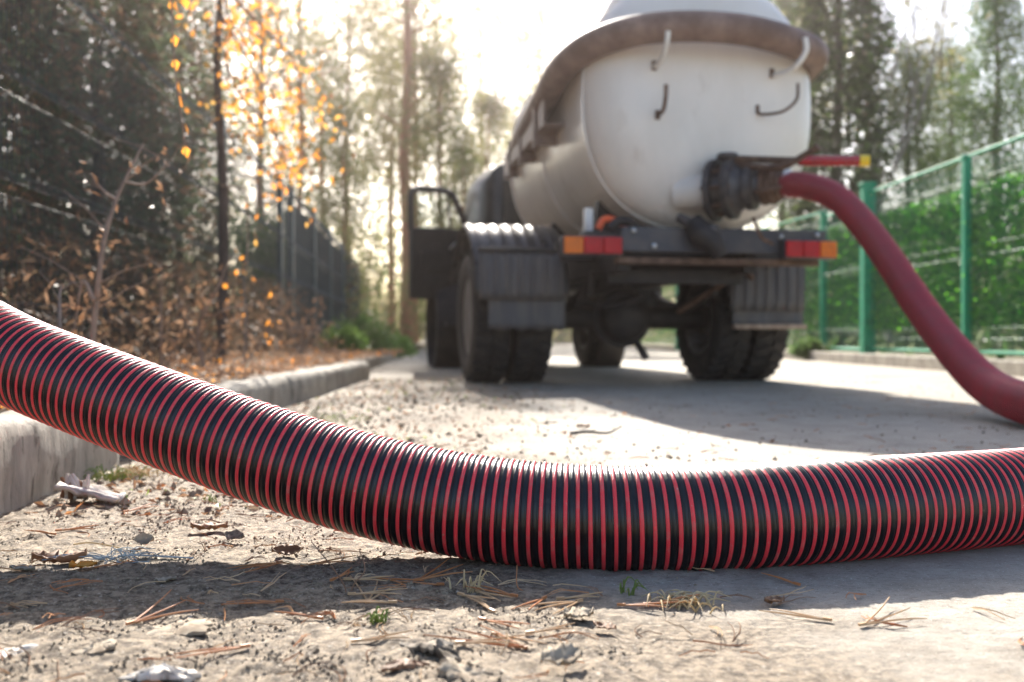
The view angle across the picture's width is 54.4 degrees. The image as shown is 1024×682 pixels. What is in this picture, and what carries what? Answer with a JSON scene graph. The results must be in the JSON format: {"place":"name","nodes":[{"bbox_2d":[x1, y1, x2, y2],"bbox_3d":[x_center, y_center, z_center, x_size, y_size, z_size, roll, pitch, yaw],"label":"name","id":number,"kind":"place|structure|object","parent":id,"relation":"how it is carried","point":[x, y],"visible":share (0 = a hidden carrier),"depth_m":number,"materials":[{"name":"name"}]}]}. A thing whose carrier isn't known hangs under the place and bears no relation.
{"place":"outdoors","nodes":[
{"label":"outdoors","id":0,"kind":"place"},
{"bbox_2d":[168,0,190,157],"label":"hanging twig","id":1,"kind":"object","parent":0,"point":[175,64],"visible":1,"depth_m":3.20,"materials":[{"name":"plant"}]},
{"bbox_2d":[308,412,371,423],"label":"gravel","id":2,"kind":"structure","parent":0,"point":[332,417],"depth_m":3.77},
{"bbox_2d":[0,339,1023,681],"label":"ground","id":3,"kind":"structure","parent":0,"point":[946,633],"depth_m":1.30,"materials":[{"name":"concrete"}]},
{"bbox_2d":[0,643,37,656],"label":"bark flake","id":4,"kind":"object","parent":3,"relation":"on","point":[17,650],"visible":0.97,"depth_m":1.00,"materials":[{"name":"grey wood"}]},
{"bbox_2d":[31,548,86,562],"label":"dry leaf","id":5,"kind":"object","parent":3,"relation":"on","point":[74,556],"visible":0.94,"depth_m":1.39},
{"bbox_2d":[68,560,96,568],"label":"dry leaf","id":6,"kind":"object","parent":3,"relation":"on","point":[73,564],"visible":1,"depth_m":1.34,"materials":[{"name":"yellow plant"}]},
{"bbox_2d":[53,473,125,503],"bbox_3d":[-0.805,0.284,1.902,0.133,0.060,0.084,0,0,9],"label":"wood chip","id":7,"kind":"object","parent":3,"relation":"on","point":[72,486],"visible":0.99,"depth_m":1.90,"materials":[{"name":"beige wood"}]},
{"bbox_2d":[71,638,116,655],"bbox_3d":[-0.421,0.310,1.003,0.043,0.011,0.037,0,0,-17],"label":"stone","id":8,"kind":"object","parent":3,"relation":"on","point":[101,647],"visible":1,"depth_m":1.00,"materials":[{"name":"brown stone"}]},
{"bbox_2d":[42,546,193,563],"bbox_3d":[-0.550,0.299,1.396,0.206,0.016,0.080,0,0,0],"label":"lint tangle","id":9,"kind":"object","parent":3,"relation":"on","point":[121,555],"visible":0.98,"depth_m":1.39,"materials":[{"name":"grey"}]},
{"bbox_2d":[83,464,157,481],"bbox_3d":[-0.912,0.294,2.232,0.218,0.037,0.140,0,0,0],"label":"grass tuft","id":10,"kind":"object","parent":3,"relation":"on","point":[104,475],"visible":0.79,"depth_m":2.20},
{"bbox_2d":[94,462,172,480],"bbox_3d":[-0.859,0.296,2.255,0.174,0.033,0.148,0,0,-27],"label":"grass tuft","id":11,"kind":"object","parent":3,"relation":"on","point":[128,473],"visible":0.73,"depth_m":2.24,"materials":[{"name":"plant"}]},
{"bbox_2d":[132,532,153,544],"bbox_3d":[-0.552,0.297,1.492,0.031,0.011,0.023,0,40,-11],"label":"pebble","id":12,"kind":"object","parent":3,"relation":"on","point":[143,538],"visible":1,"depth_m":1.49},
{"bbox_2d":[117,663,201,681],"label":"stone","id":13,"kind":"object","parent":3,"relation":"on","point":[163,671],"visible":1,"depth_m":0.93,"materials":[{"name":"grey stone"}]},
{"bbox_2d":[125,589,198,624],"bbox_3d":[-0.406,0.303,1.129,0.073,0.008,0.092,3,4,38],"label":"pine needle","id":14,"kind":"object","parent":3,"relation":"on","point":[137,620],"visible":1,"depth_m":1.11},
{"bbox_2d":[146,618,212,635],"bbox_3d":[-0.363,0.312,1.088,0.073,0.012,0.073,0,0,-6],"label":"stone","id":15,"kind":"object","parent":3,"relation":"on","point":[191,626],"visible":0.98,"depth_m":1.07,"materials":[{"name":"brown stone"}]},
{"bbox_2d":[0,353,404,514],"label":"kerb","id":16,"kind":"structure","parent":3,"relation":"on","point":[38,460],"depth_m":2.09,"materials":[{"name":"concrete"}]},
{"bbox_2d":[190,521,227,530],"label":"dry leaf","id":17,"kind":"object","parent":3,"relation":"on","point":[207,526],"visible":1,"depth_m":1.61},
{"bbox_2d":[174,643,249,658],"bbox_3d":[-0.299,0.308,0.991,0.079,0.006,0.026,2,-2,-35],"label":"pine needle","id":18,"kind":"object","parent":3,"relation":"on","point":[219,649],"visible":1,"depth_m":0.99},
{"bbox_2d":[223,529,244,539],"bbox_3d":[-0.425,0.297,1.524,0.042,0.010,0.023,0,35,29],"label":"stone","id":19,"kind":"object","parent":3,"relation":"on","point":[234,534],"visible":1,"depth_m":1.53,"materials":[{"name":"grey stone"}]},
{"bbox_2d":[230,560,282,572],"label":"pine needle","id":20,"kind":"object","parent":3,"relation":"on","point":[250,565],"visible":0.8,"depth_m":1.36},
{"bbox_2d":[88,333,425,383],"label":"verge","id":21,"kind":"structure","parent":3,"relation":"on","point":[267,374],"depth_m":6.37,"materials":[{"name":"soil"}]},
{"bbox_2d":[0,5,45,266],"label":"thuja tree","id":22,"kind":"object","parent":21,"relation":"on","point":[5,185],"visible":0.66,"depth_m":5.15,"materials":[{"name":"green plant"}]},
{"bbox_2d":[39,271,80,328],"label":"dry sapling","id":23,"kind":"object","parent":21,"relation":"on","point":[59,310],"visible":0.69,"depth_m":2.79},
{"bbox_2d":[0,0,133,314],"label":"thuja tree","id":24,"kind":"object","parent":21,"relation":"on","point":[11,91],"visible":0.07,"depth_m":8.23,"materials":[{"name":"green plant"}]},
{"bbox_2d":[0,0,138,334],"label":"thuja tree","id":25,"kind":"object","parent":21,"relation":"on","point":[39,97],"visible":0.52,"depth_m":6.33,"materials":[{"name":"green plant"}]},
{"bbox_2d":[0,3,187,334],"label":"thuja tree","id":26,"kind":"object","parent":21,"relation":"on","point":[88,155],"visible":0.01,"depth_m":10.89,"materials":[{"name":"green plant"}]},
{"bbox_2d":[20,139,189,341],"bbox_3d":[-1.238,-0.228,3.043,0.473,0.815,0.258,0,0,-31],"label":"dry sapling","id":27,"kind":"object","parent":21,"relation":"on","point":[96,295],"visible":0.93,"depth_m":3.04,"materials":[{"name":"brown plant"}]},
{"bbox_2d":[0,0,218,346],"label":"thuja tree","id":28,"kind":"object","parent":21,"relation":"on","point":[147,43],"visible":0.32,"depth_m":7.74,"materials":[{"name":"green plant"}]},
{"bbox_2d":[76,0,241,350],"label":"thuja tree","id":29,"kind":"object","parent":21,"relation":"on","point":[200,51],"visible":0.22,"depth_m":9.24,"materials":[{"name":"green plant"}]},
{"bbox_2d":[131,249,195,367],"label":"dry sapling","id":30,"kind":"object","parent":21,"relation":"on","point":[160,335],"visible":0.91,"depth_m":4.59,"materials":[{"name":"brown plant"}]},
{"bbox_2d":[0,205,337,370],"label":"withered weeds","id":31,"kind":"object","parent":21,"relation":"on","point":[238,339],"visible":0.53,"depth_m":6.01,"materials":[{"name":"brown plant"}]},
{"bbox_2d":[0,0,359,356],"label":"dark fence","id":32,"kind":"object","parent":21,"relation":"on","point":[317,265],"visible":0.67,"depth_m":6.94,"materials":[{"name":"dark netting"},{"name":"wire"},{"name":"dark grey paint"}]},
{"bbox_2d":[103,0,258,347],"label":"thuja tree","id":33,"kind":"object","parent":21,"relation":"on","point":[207,26],"visible":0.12,"depth_m":10.76,"materials":[{"name":"green plant"}]},
{"bbox_2d":[0,345,402,412],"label":"leaf litter","id":34,"kind":"object","parent":21,"relation":"on","point":[259,367],"visible":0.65,"depth_m":5.96,"materials":[{"name":"brown plant"}]},
{"bbox_2d":[169,257,266,370],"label":"dry sapling","id":35,"kind":"object","parent":21,"relation":"on","point":[199,334],"visible":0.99,"depth_m":5.19,"materials":[{"name":"brown plant"}]},
{"bbox_2d":[226,246,281,362],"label":"dry sapling","id":36,"kind":"object","parent":21,"relation":"on","point":[245,331],"visible":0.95,"depth_m":6.00,"materials":[{"name":"plant"}]},
{"bbox_2d":[174,0,360,361],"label":"birch tree","id":37,"kind":"object","parent":21,"relation":"on","point":[216,101],"visible":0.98,"depth_m":6.45,"materials":[{"name":"yellow plant"}]},
{"bbox_2d":[169,0,378,334],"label":"young pine","id":38,"kind":"object","parent":21,"relation":"on","point":[260,159],"visible":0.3,"depth_m":21.90,"materials":[{"name":"plant"}]},
{"bbox_2d":[215,205,372,347],"bbox_3d":[-4.176,-0.741,22.622,1.083,2.230,21.105,0,0,-5],"label":"fence","id":39,"kind":"object","parent":21,"relation":"on","point":[257,255],"visible":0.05,"depth_m":12.81,"materials":[{"name":"metal"}]},
{"bbox_2d":[222,0,396,211],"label":"pine tree","id":40,"kind":"object","parent":21,"relation":"on","point":[328,41],"visible":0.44,"depth_m":26.01,"materials":[{"name":"green plant"}]},
{"bbox_2d":[278,292,352,356],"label":"dry sapling","id":41,"kind":"object","parent":21,"relation":"on","point":[307,340],"visible":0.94,"depth_m":8.49,"materials":[{"name":"brown plant"}]},
{"bbox_2d":[241,20,390,335],"bbox_3d":[-5.345,-4.161,26.972,4.509,9.142,4.393,0,0,-28],"label":"young pine","id":42,"kind":"object","parent":21,"relation":"on","point":[327,64],"visible":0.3,"depth_m":26.88,"materials":[{"name":"plant"}]},
{"bbox_2d":[312,321,371,352],"bbox_3d":[-2.135,0.007,12.602,0.784,0.520,0.776,0,0,0],"label":"shrub","id":43,"kind":"object","parent":21,"relation":"on","point":[349,338],"visible":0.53,"depth_m":12.48,"materials":[{"name":"green plant"}]},
{"bbox_2d":[268,0,430,253],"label":"pine tree","id":44,"kind":"object","parent":21,"relation":"on","point":[383,157],"visible":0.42,"depth_m":30.65,"materials":[{"name":"green plant"}]},
{"bbox_2d":[299,89,415,341],"bbox_3d":[-3.455,-2.474,20.914,2.796,5.668,2.723,0,0,16],"label":"young pine","id":45,"kind":"object","parent":21,"relation":"on","point":[343,188],"visible":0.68,"depth_m":20.84,"materials":[{"name":"green plant"}]},
{"bbox_2d":[315,307,410,357],"bbox_3d":[-2.045,-0.098,13.488,1.369,0.740,1.023,0,0,0],"label":"shrub","id":46,"kind":"object","parent":21,"relation":"on","point":[375,337],"visible":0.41,"depth_m":13.42,"materials":[{"name":"green leaf"}]},
{"bbox_2d":[334,12,438,339],"bbox_3d":[-4.063,-5.749,36.052,6.133,12.497,5.773,0,0,32],"label":"young pine","id":47,"kind":"object","parent":21,"relation":"on","point":[390,208],"visible":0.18,"depth_m":35.70,"materials":[{"name":"plant"}]},
{"bbox_2d":[309,0,504,343],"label":"pine tree","id":48,"kind":"object","parent":21,"relation":"on","point":[408,31],"visible":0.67,"depth_m":29.86,"materials":[{"name":"green plant"}]},
{"bbox_2d":[340,0,503,346],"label":"pine tree","id":49,"kind":"object","parent":21,"relation":"on","point":[415,97],"visible":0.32,"depth_m":32.65,"materials":[{"name":"green plant"}]},
{"bbox_2d":[360,37,488,348],"bbox_3d":[-2.098,-3.994,26.876,4.027,8.652,4.124,0,0,0],"label":"young pine","id":50,"kind":"object","parent":21,"relation":"on","point":[439,74],"visible":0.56,"depth_m":26.76,"materials":[{"name":"plant"}]},
{"bbox_2d":[272,544,303,554],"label":"dry leaf","id":51,"kind":"object","parent":3,"relation":"on","point":[287,549],"visible":1,"depth_m":1.44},
{"bbox_2d":[0,435,730,681],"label":"soil crumbs","id":52,"kind":"object","parent":3,"relation":"on","point":[167,653],"visible":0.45,"depth_m":1.17,"materials":[{"name":"soil"}]},
{"bbox_2d":[341,599,396,602],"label":"pine needle","id":53,"kind":"object","parent":3,"relation":"on","point":[373,601],"visible":1,"depth_m":1.17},
{"bbox_2d":[23,377,718,517],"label":"pebbles","id":54,"kind":"object","parent":3,"relation":"on","point":[125,502],"visible":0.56,"depth_m":3.86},
{"bbox_2d":[364,606,389,624],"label":"grass tuft","id":55,"kind":"object","parent":3,"relation":"on","point":[374,615],"visible":0.99,"depth_m":1.10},
{"bbox_2d":[348,588,407,594],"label":"pine needle","id":56,"kind":"object","parent":3,"relation":"on","point":[368,592],"visible":1,"depth_m":1.21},
{"bbox_2d":[351,630,413,642],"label":"pine needle","id":57,"kind":"object","parent":3,"relation":"on","point":[369,639],"visible":1,"depth_m":1.02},
{"bbox_2d":[377,333,419,358],"bbox_3d":[-1.731,0.061,14.595,0.752,0.404,0.681,0,0,0],"label":"shrub","id":58,"kind":"object","parent":3,"relation":"on","point":[411,350],"visible":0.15,"depth_m":14.52,"materials":[{"name":"green plant"}]},
{"bbox_2d":[27,376,774,517],"bbox_3d":[-0.051,0.296,4.755,2.027,0.059,6.018,0,0,0],"label":"debris","id":59,"kind":"object","parent":3,"relation":"on","point":[81,505],"visible":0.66,"depth_m":3.69,"materials":[{"name":"brown stone"}]},
{"bbox_2d":[381,658,428,671],"bbox_3d":[-0.103,0.308,0.946,0.050,0.011,0.022,0,0,-29],"label":"bark flake","id":60,"kind":"object","parent":3,"relation":"on","point":[396,664],"visible":1,"depth_m":0.94,"materials":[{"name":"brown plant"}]},
{"bbox_2d":[399,638,460,662],"bbox_3d":[-0.081,0.306,0.997,0.038,0.017,0.090,0,0,-38],"label":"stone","id":61,"kind":"object","parent":3,"relation":"on","point":[442,648],"visible":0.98,"depth_m":0.98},
{"bbox_2d":[414,556,472,579],"bbox_3d":[-0.101,0.304,1.325,0.092,0.008,0.073,-3,2,-35],"label":"pine needle","id":62,"kind":"object","parent":3,"relation":"on","point":[427,577],"visible":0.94,"depth_m":1.31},
{"bbox_2d":[407,119,491,347],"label":"young pine","id":63,"kind":"object","parent":3,"relation":"on","point":[457,148],"visible":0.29,"depth_m":22.86,"materials":[{"name":"plant"}]},
{"bbox_2d":[437,657,490,680],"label":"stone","id":64,"kind":"object","parent":3,"relation":"on","point":[450,669],"visible":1,"depth_m":0.93,"materials":[{"name":"brown stone"}]},
{"bbox_2d":[445,569,498,592],"bbox_3d":[-0.048,0.299,1.241,0.069,0.030,0.037,0,0,-6],"label":"grass tuft","id":65,"kind":"object","parent":3,"relation":"on","point":[471,583],"visible":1,"depth_m":1.24,"materials":[{"name":"plant"}]},
{"bbox_2d":[371,311,572,343],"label":"plank fence","id":66,"kind":"object","parent":3,"relation":"on","point":[561,335],"depth_m":44.00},
{"bbox_2d":[423,625,527,648],"bbox_3d":[-0.038,0.307,1.017,0.074,0.010,0.082,0,0,-38],"label":"pine needle","id":67,"kind":"object","parent":3,"relation":"on","point":[515,645],"visible":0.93,"depth_m":1.02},
{"bbox_2d":[420,0,539,186],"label":"pine tree","id":68,"kind":"object","parent":3,"relation":"on","point":[480,11],"visible":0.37,"depth_m":39.68,"materials":[{"name":"green plant"}]},
{"bbox_2d":[465,585,517,596],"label":"pine needle","id":69,"kind":"object","parent":3,"relation":"on","point":[508,594],"visible":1,"depth_m":1.22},
{"bbox_2d":[455,634,532,644],"bbox_3d":[-0.018,0.304,1.010,0.079,0.005,0.026,-2,-1,3],"label":"pine needle","id":70,"kind":"object","parent":3,"relation":"on","point":[475,641],"visible":1,"depth_m":1.01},
{"bbox_2d":[454,78,553,330],"bbox_3d":[-0.792,-4.240,33.163,4.239,9.107,4.341,0,0,-43],"label":"young pine","id":71,"kind":"object","parent":3,"relation":"on","point":[493,109],"visible":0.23,"depth_m":32.77,"materials":[{"name":"green plant"}]},
{"bbox_2d":[478,616,529,628],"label":"pine needle","id":72,"kind":"object","parent":3,"relation":"on","point":[502,622],"visible":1,"depth_m":1.08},
{"bbox_2d":[0,301,1023,570],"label":"suction hose","id":73,"kind":"object","parent":3,"relation":"on","point":[432,499],"visible":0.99,"depth_m":1.39,"materials":[{"name":"red plastic"}]},
{"bbox_2d":[2,207,1021,340],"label":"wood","id":74,"kind":"object","parent":3,"relation":"on","point":[396,286],"depth_m":63.93,"materials":[{"name":"plant"}]},
{"bbox_2d":[0,434,1023,681],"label":"needle litter","id":75,"kind":"object","parent":3,"relation":"on","point":[336,550],"visible":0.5,"depth_m":1.17,"materials":[{"name":"brown plant"}]},
{"bbox_2d":[498,0,546,152],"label":"bare tree","id":76,"kind":"object","parent":3,"relation":"on","point":[525,58],"visible":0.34,"depth_m":42.30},
{"bbox_2d":[486,0,575,162],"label":"pine tree","id":77,"kind":"object","parent":3,"relation":"on","point":[534,48],"visible":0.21,"depth_m":45.87,"materials":[{"name":"green plant"}]},
{"bbox_2d":[506,71,571,344],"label":"young pine","id":78,"kind":"object","parent":3,"relation":"on","point":[528,92],"visible":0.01,"depth_m":38.02,"materials":[{"name":"plant"}]},
{"bbox_2d":[525,622,574,633],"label":"pine needle","id":79,"kind":"object","parent":3,"relation":"on","point":[544,630],"visible":1,"depth_m":1.06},
{"bbox_2d":[522,598,582,614],"bbox_3d":[0.059,0.304,1.142,0.092,0.008,0.073,2,-3,-37],"label":"pine needle","id":80,"kind":"object","parent":3,"relation":"on","point":[570,602],"visible":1,"depth_m":1.16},
{"bbox_2d":[540,642,583,666],"bbox_3d":[0.047,0.298,0.944,0.038,0.017,0.038,0,0,10],"label":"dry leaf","id":81,"kind":"object","parent":3,"relation":"on","point":[559,654],"visible":1,"depth_m":0.95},
{"bbox_2d":[563,606,593,617],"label":"dry leaf","id":82,"kind":"object","parent":3,"relation":"on","point":[574,612],"visible":1,"depth_m":1.12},
{"bbox_2d":[570,426,621,434],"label":"fallen twig","id":83,"kind":"object","parent":3,"relation":"on","point":[585,431],"visible":1,"depth_m":3.21,"materials":[{"name":"wood"}]},
{"bbox_2d":[593,620,616,629],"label":"dry leaf","id":84,"kind":"object","parent":3,"relation":"on","point":[604,625],"visible":1,"depth_m":1.07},
{"bbox_2d":[619,576,647,595],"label":"grass tuft","id":85,"kind":"object","parent":3,"relation":"on","point":[622,589],"visible":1,"depth_m":1.23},
{"bbox_2d":[407,0,869,381],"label":"tanker truck","id":86,"kind":"object","parent":3,"relation":"on","point":[611,197],"visible":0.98,"depth_m":6.48,"materials":[{"name":"paint"}]},
{"bbox_2d":[506,10,828,160],"bbox_3d":[0.987,-1.741,7.519,1.869,0.459,3.370,0,0,-9],"label":"stored hose","id":87,"kind":"object","parent":86,"relation":"attached to","point":[570,60],"visible":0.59,"depth_m":5.97,"materials":[{"name":"brown rubber"}]},
{"bbox_2d":[779,172,1023,424],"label":"maroon hose","id":88,"kind":"object","parent":86,"relation":"hanging from","point":[975,374],"visible":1,"depth_m":4.73,"materials":[{"name":"plastic"}]},
{"bbox_2d":[617,602,672,606],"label":"pine needle","id":89,"kind":"object","parent":3,"relation":"on","point":[637,604],"visible":1,"depth_m":1.17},
{"bbox_2d":[641,589,731,613],"bbox_3d":[0.209,0.308,1.185,0.110,0.020,0.098,0,0,0],"label":"grass tuft","id":90,"kind":"object","parent":3,"relation":"on","point":[686,599],"visible":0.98,"depth_m":1.18,"materials":[{"name":"plant"}]},
{"bbox_2d":[444,398,1017,462],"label":"driveway bits","id":91,"kind":"object","parent":3,"relation":"on","point":[744,425],"visible":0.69,"depth_m":3.42,"materials":[{"name":"gravel"}]},
{"bbox_2d":[480,374,1018,464],"bbox_3d":[1.552,0.298,5.050,3.307,0.022,7.011,0,0,0],"label":"driveway grit","id":92,"kind":"object","parent":3,"relation":"on","point":[713,459],"visible":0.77,"depth_m":4.10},
{"bbox_2d":[759,608,831,620],"bbox_3d":[0.324,0.312,1.134,0.079,0.005,0.026,1,-1,28],"label":"pine needle","id":93,"kind":"object","parent":3,"relation":"on","point":[810,616],"visible":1,"depth_m":1.13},
{"bbox_2d":[570,341,1023,360],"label":"verge","id":94,"kind":"structure","parent":3,"relation":"on","point":[664,346],"depth_m":14.29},
{"bbox_2d":[643,212,830,350],"bbox_3d":[3.683,-0.845,18.918,0.458,2.085,9.503,0,0,-11],"label":"fence","id":95,"kind":"object","parent":94,"relation":"on","point":[672,290],"visible":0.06,"depth_m":14.88,"materials":[{"name":"metal"}]},
{"bbox_2d":[743,0,845,343],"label":"spruce tree","id":96,"kind":"object","parent":94,"relation":"on","point":[784,5],"visible":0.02,"depth_m":26.56,"materials":[{"name":"green plant"}]},
{"bbox_2d":[787,337,830,358],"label":"shrub","id":97,"kind":"object","parent":94,"relation":"on","point":[801,349],"visible":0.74,"depth_m":13.80,"materials":[{"name":"green plant"}]},
{"bbox_2d":[641,243,1023,358],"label":"undergrowth","id":98,"kind":"object","parent":94,"relation":"on","point":[1003,343],"visible":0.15,"depth_m":15.95,"materials":[{"name":"green plant"}]},
{"bbox_2d":[777,0,902,346],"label":"spruce tree","id":99,"kind":"object","parent":94,"relation":"on","point":[814,22],"visible":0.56,"depth_m":17.56,"materials":[{"name":"green plant"}]},
{"bbox_2d":[781,0,991,143],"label":"pine tree","id":100,"kind":"object","parent":94,"relation":"on","point":[939,60],"visible":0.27,"depth_m":22.83,"materials":[{"name":"green plant"}]},
{"bbox_2d":[833,0,964,347],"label":"bare tree","id":101,"kind":"object","parent":94,"relation":"on","point":[898,158],"visible":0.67,"depth_m":20.22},
{"bbox_2d":[816,0,981,270],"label":"bare tree","id":102,"kind":"object","parent":94,"relation":"on","point":[939,37],"visible":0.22,"depth_m":25.37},
{"bbox_2d":[846,30,960,346],"bbox_3d":[8.659,-3.238,22.083,2.977,7.366,3.076,0,0,-7],"label":"spruce tree","id":103,"kind":"object","parent":94,"relation":"on","point":[907,162],"visible":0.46,"depth_m":21.74,"materials":[{"name":"green plant"}]},
{"bbox_2d":[858,134,1023,355],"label":"fence","id":104,"kind":"object","parent":94,"relation":"on","point":[871,289],"visible":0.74,"depth_m":10.13,"materials":[{"name":"metal"}]},
{"bbox_2d":[819,210,879,351],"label":"garden gate","id":105,"kind":"structure","parent":104,"relation":"attached to","point":[827,299],"depth_m":13.62,"materials":[{"name":"metal"}]},
{"bbox_2d":[896,30,1006,332],"bbox_3d":[13.357,-4.488,29.885,4.024,9.954,4.157,0,0,-22],"label":"spruce tree","id":106,"kind":"object","parent":94,"relation":"on","point":[950,119],"visible":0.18,"depth_m":29.77,"materials":[{"name":"green plant"}]},
{"bbox_2d":[923,0,1023,343],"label":"spruce tree","id":107,"kind":"object","parent":94,"relation":"on","point":[995,23],"visible":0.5,"depth_m":23.79,"materials":[{"name":"green plant"}]},
{"bbox_2d":[973,59,1023,348],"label":"spruce tree","id":108,"kind":"object","parent":94,"relation":"on","point":[1018,114],"visible":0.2,"depth_m":20.29,"materials":[{"name":"green plant"}]},
{"bbox_2d":[858,597,926,625],"bbox_3d":[0.418,0.308,1.130,0.092,0.008,0.073,-3,0,-21],"label":"pine needle","id":109,"kind":"object","parent":3,"relation":"on","point":[867,622],"visible":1,"depth_m":1.10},
{"bbox_2d":[783,350,1023,376],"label":"kerb edge","id":110,"kind":"object","parent":3,"relation":"on","point":[1013,368],"visible":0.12,"depth_m":10.67,"materials":[{"name":"concrete"}]},
{"bbox_2d":[0,0,1023,335],"label":"sky","id":111,"kind":"structure","parent":0,"point":[587,13],"materials":[{"name":"white"}]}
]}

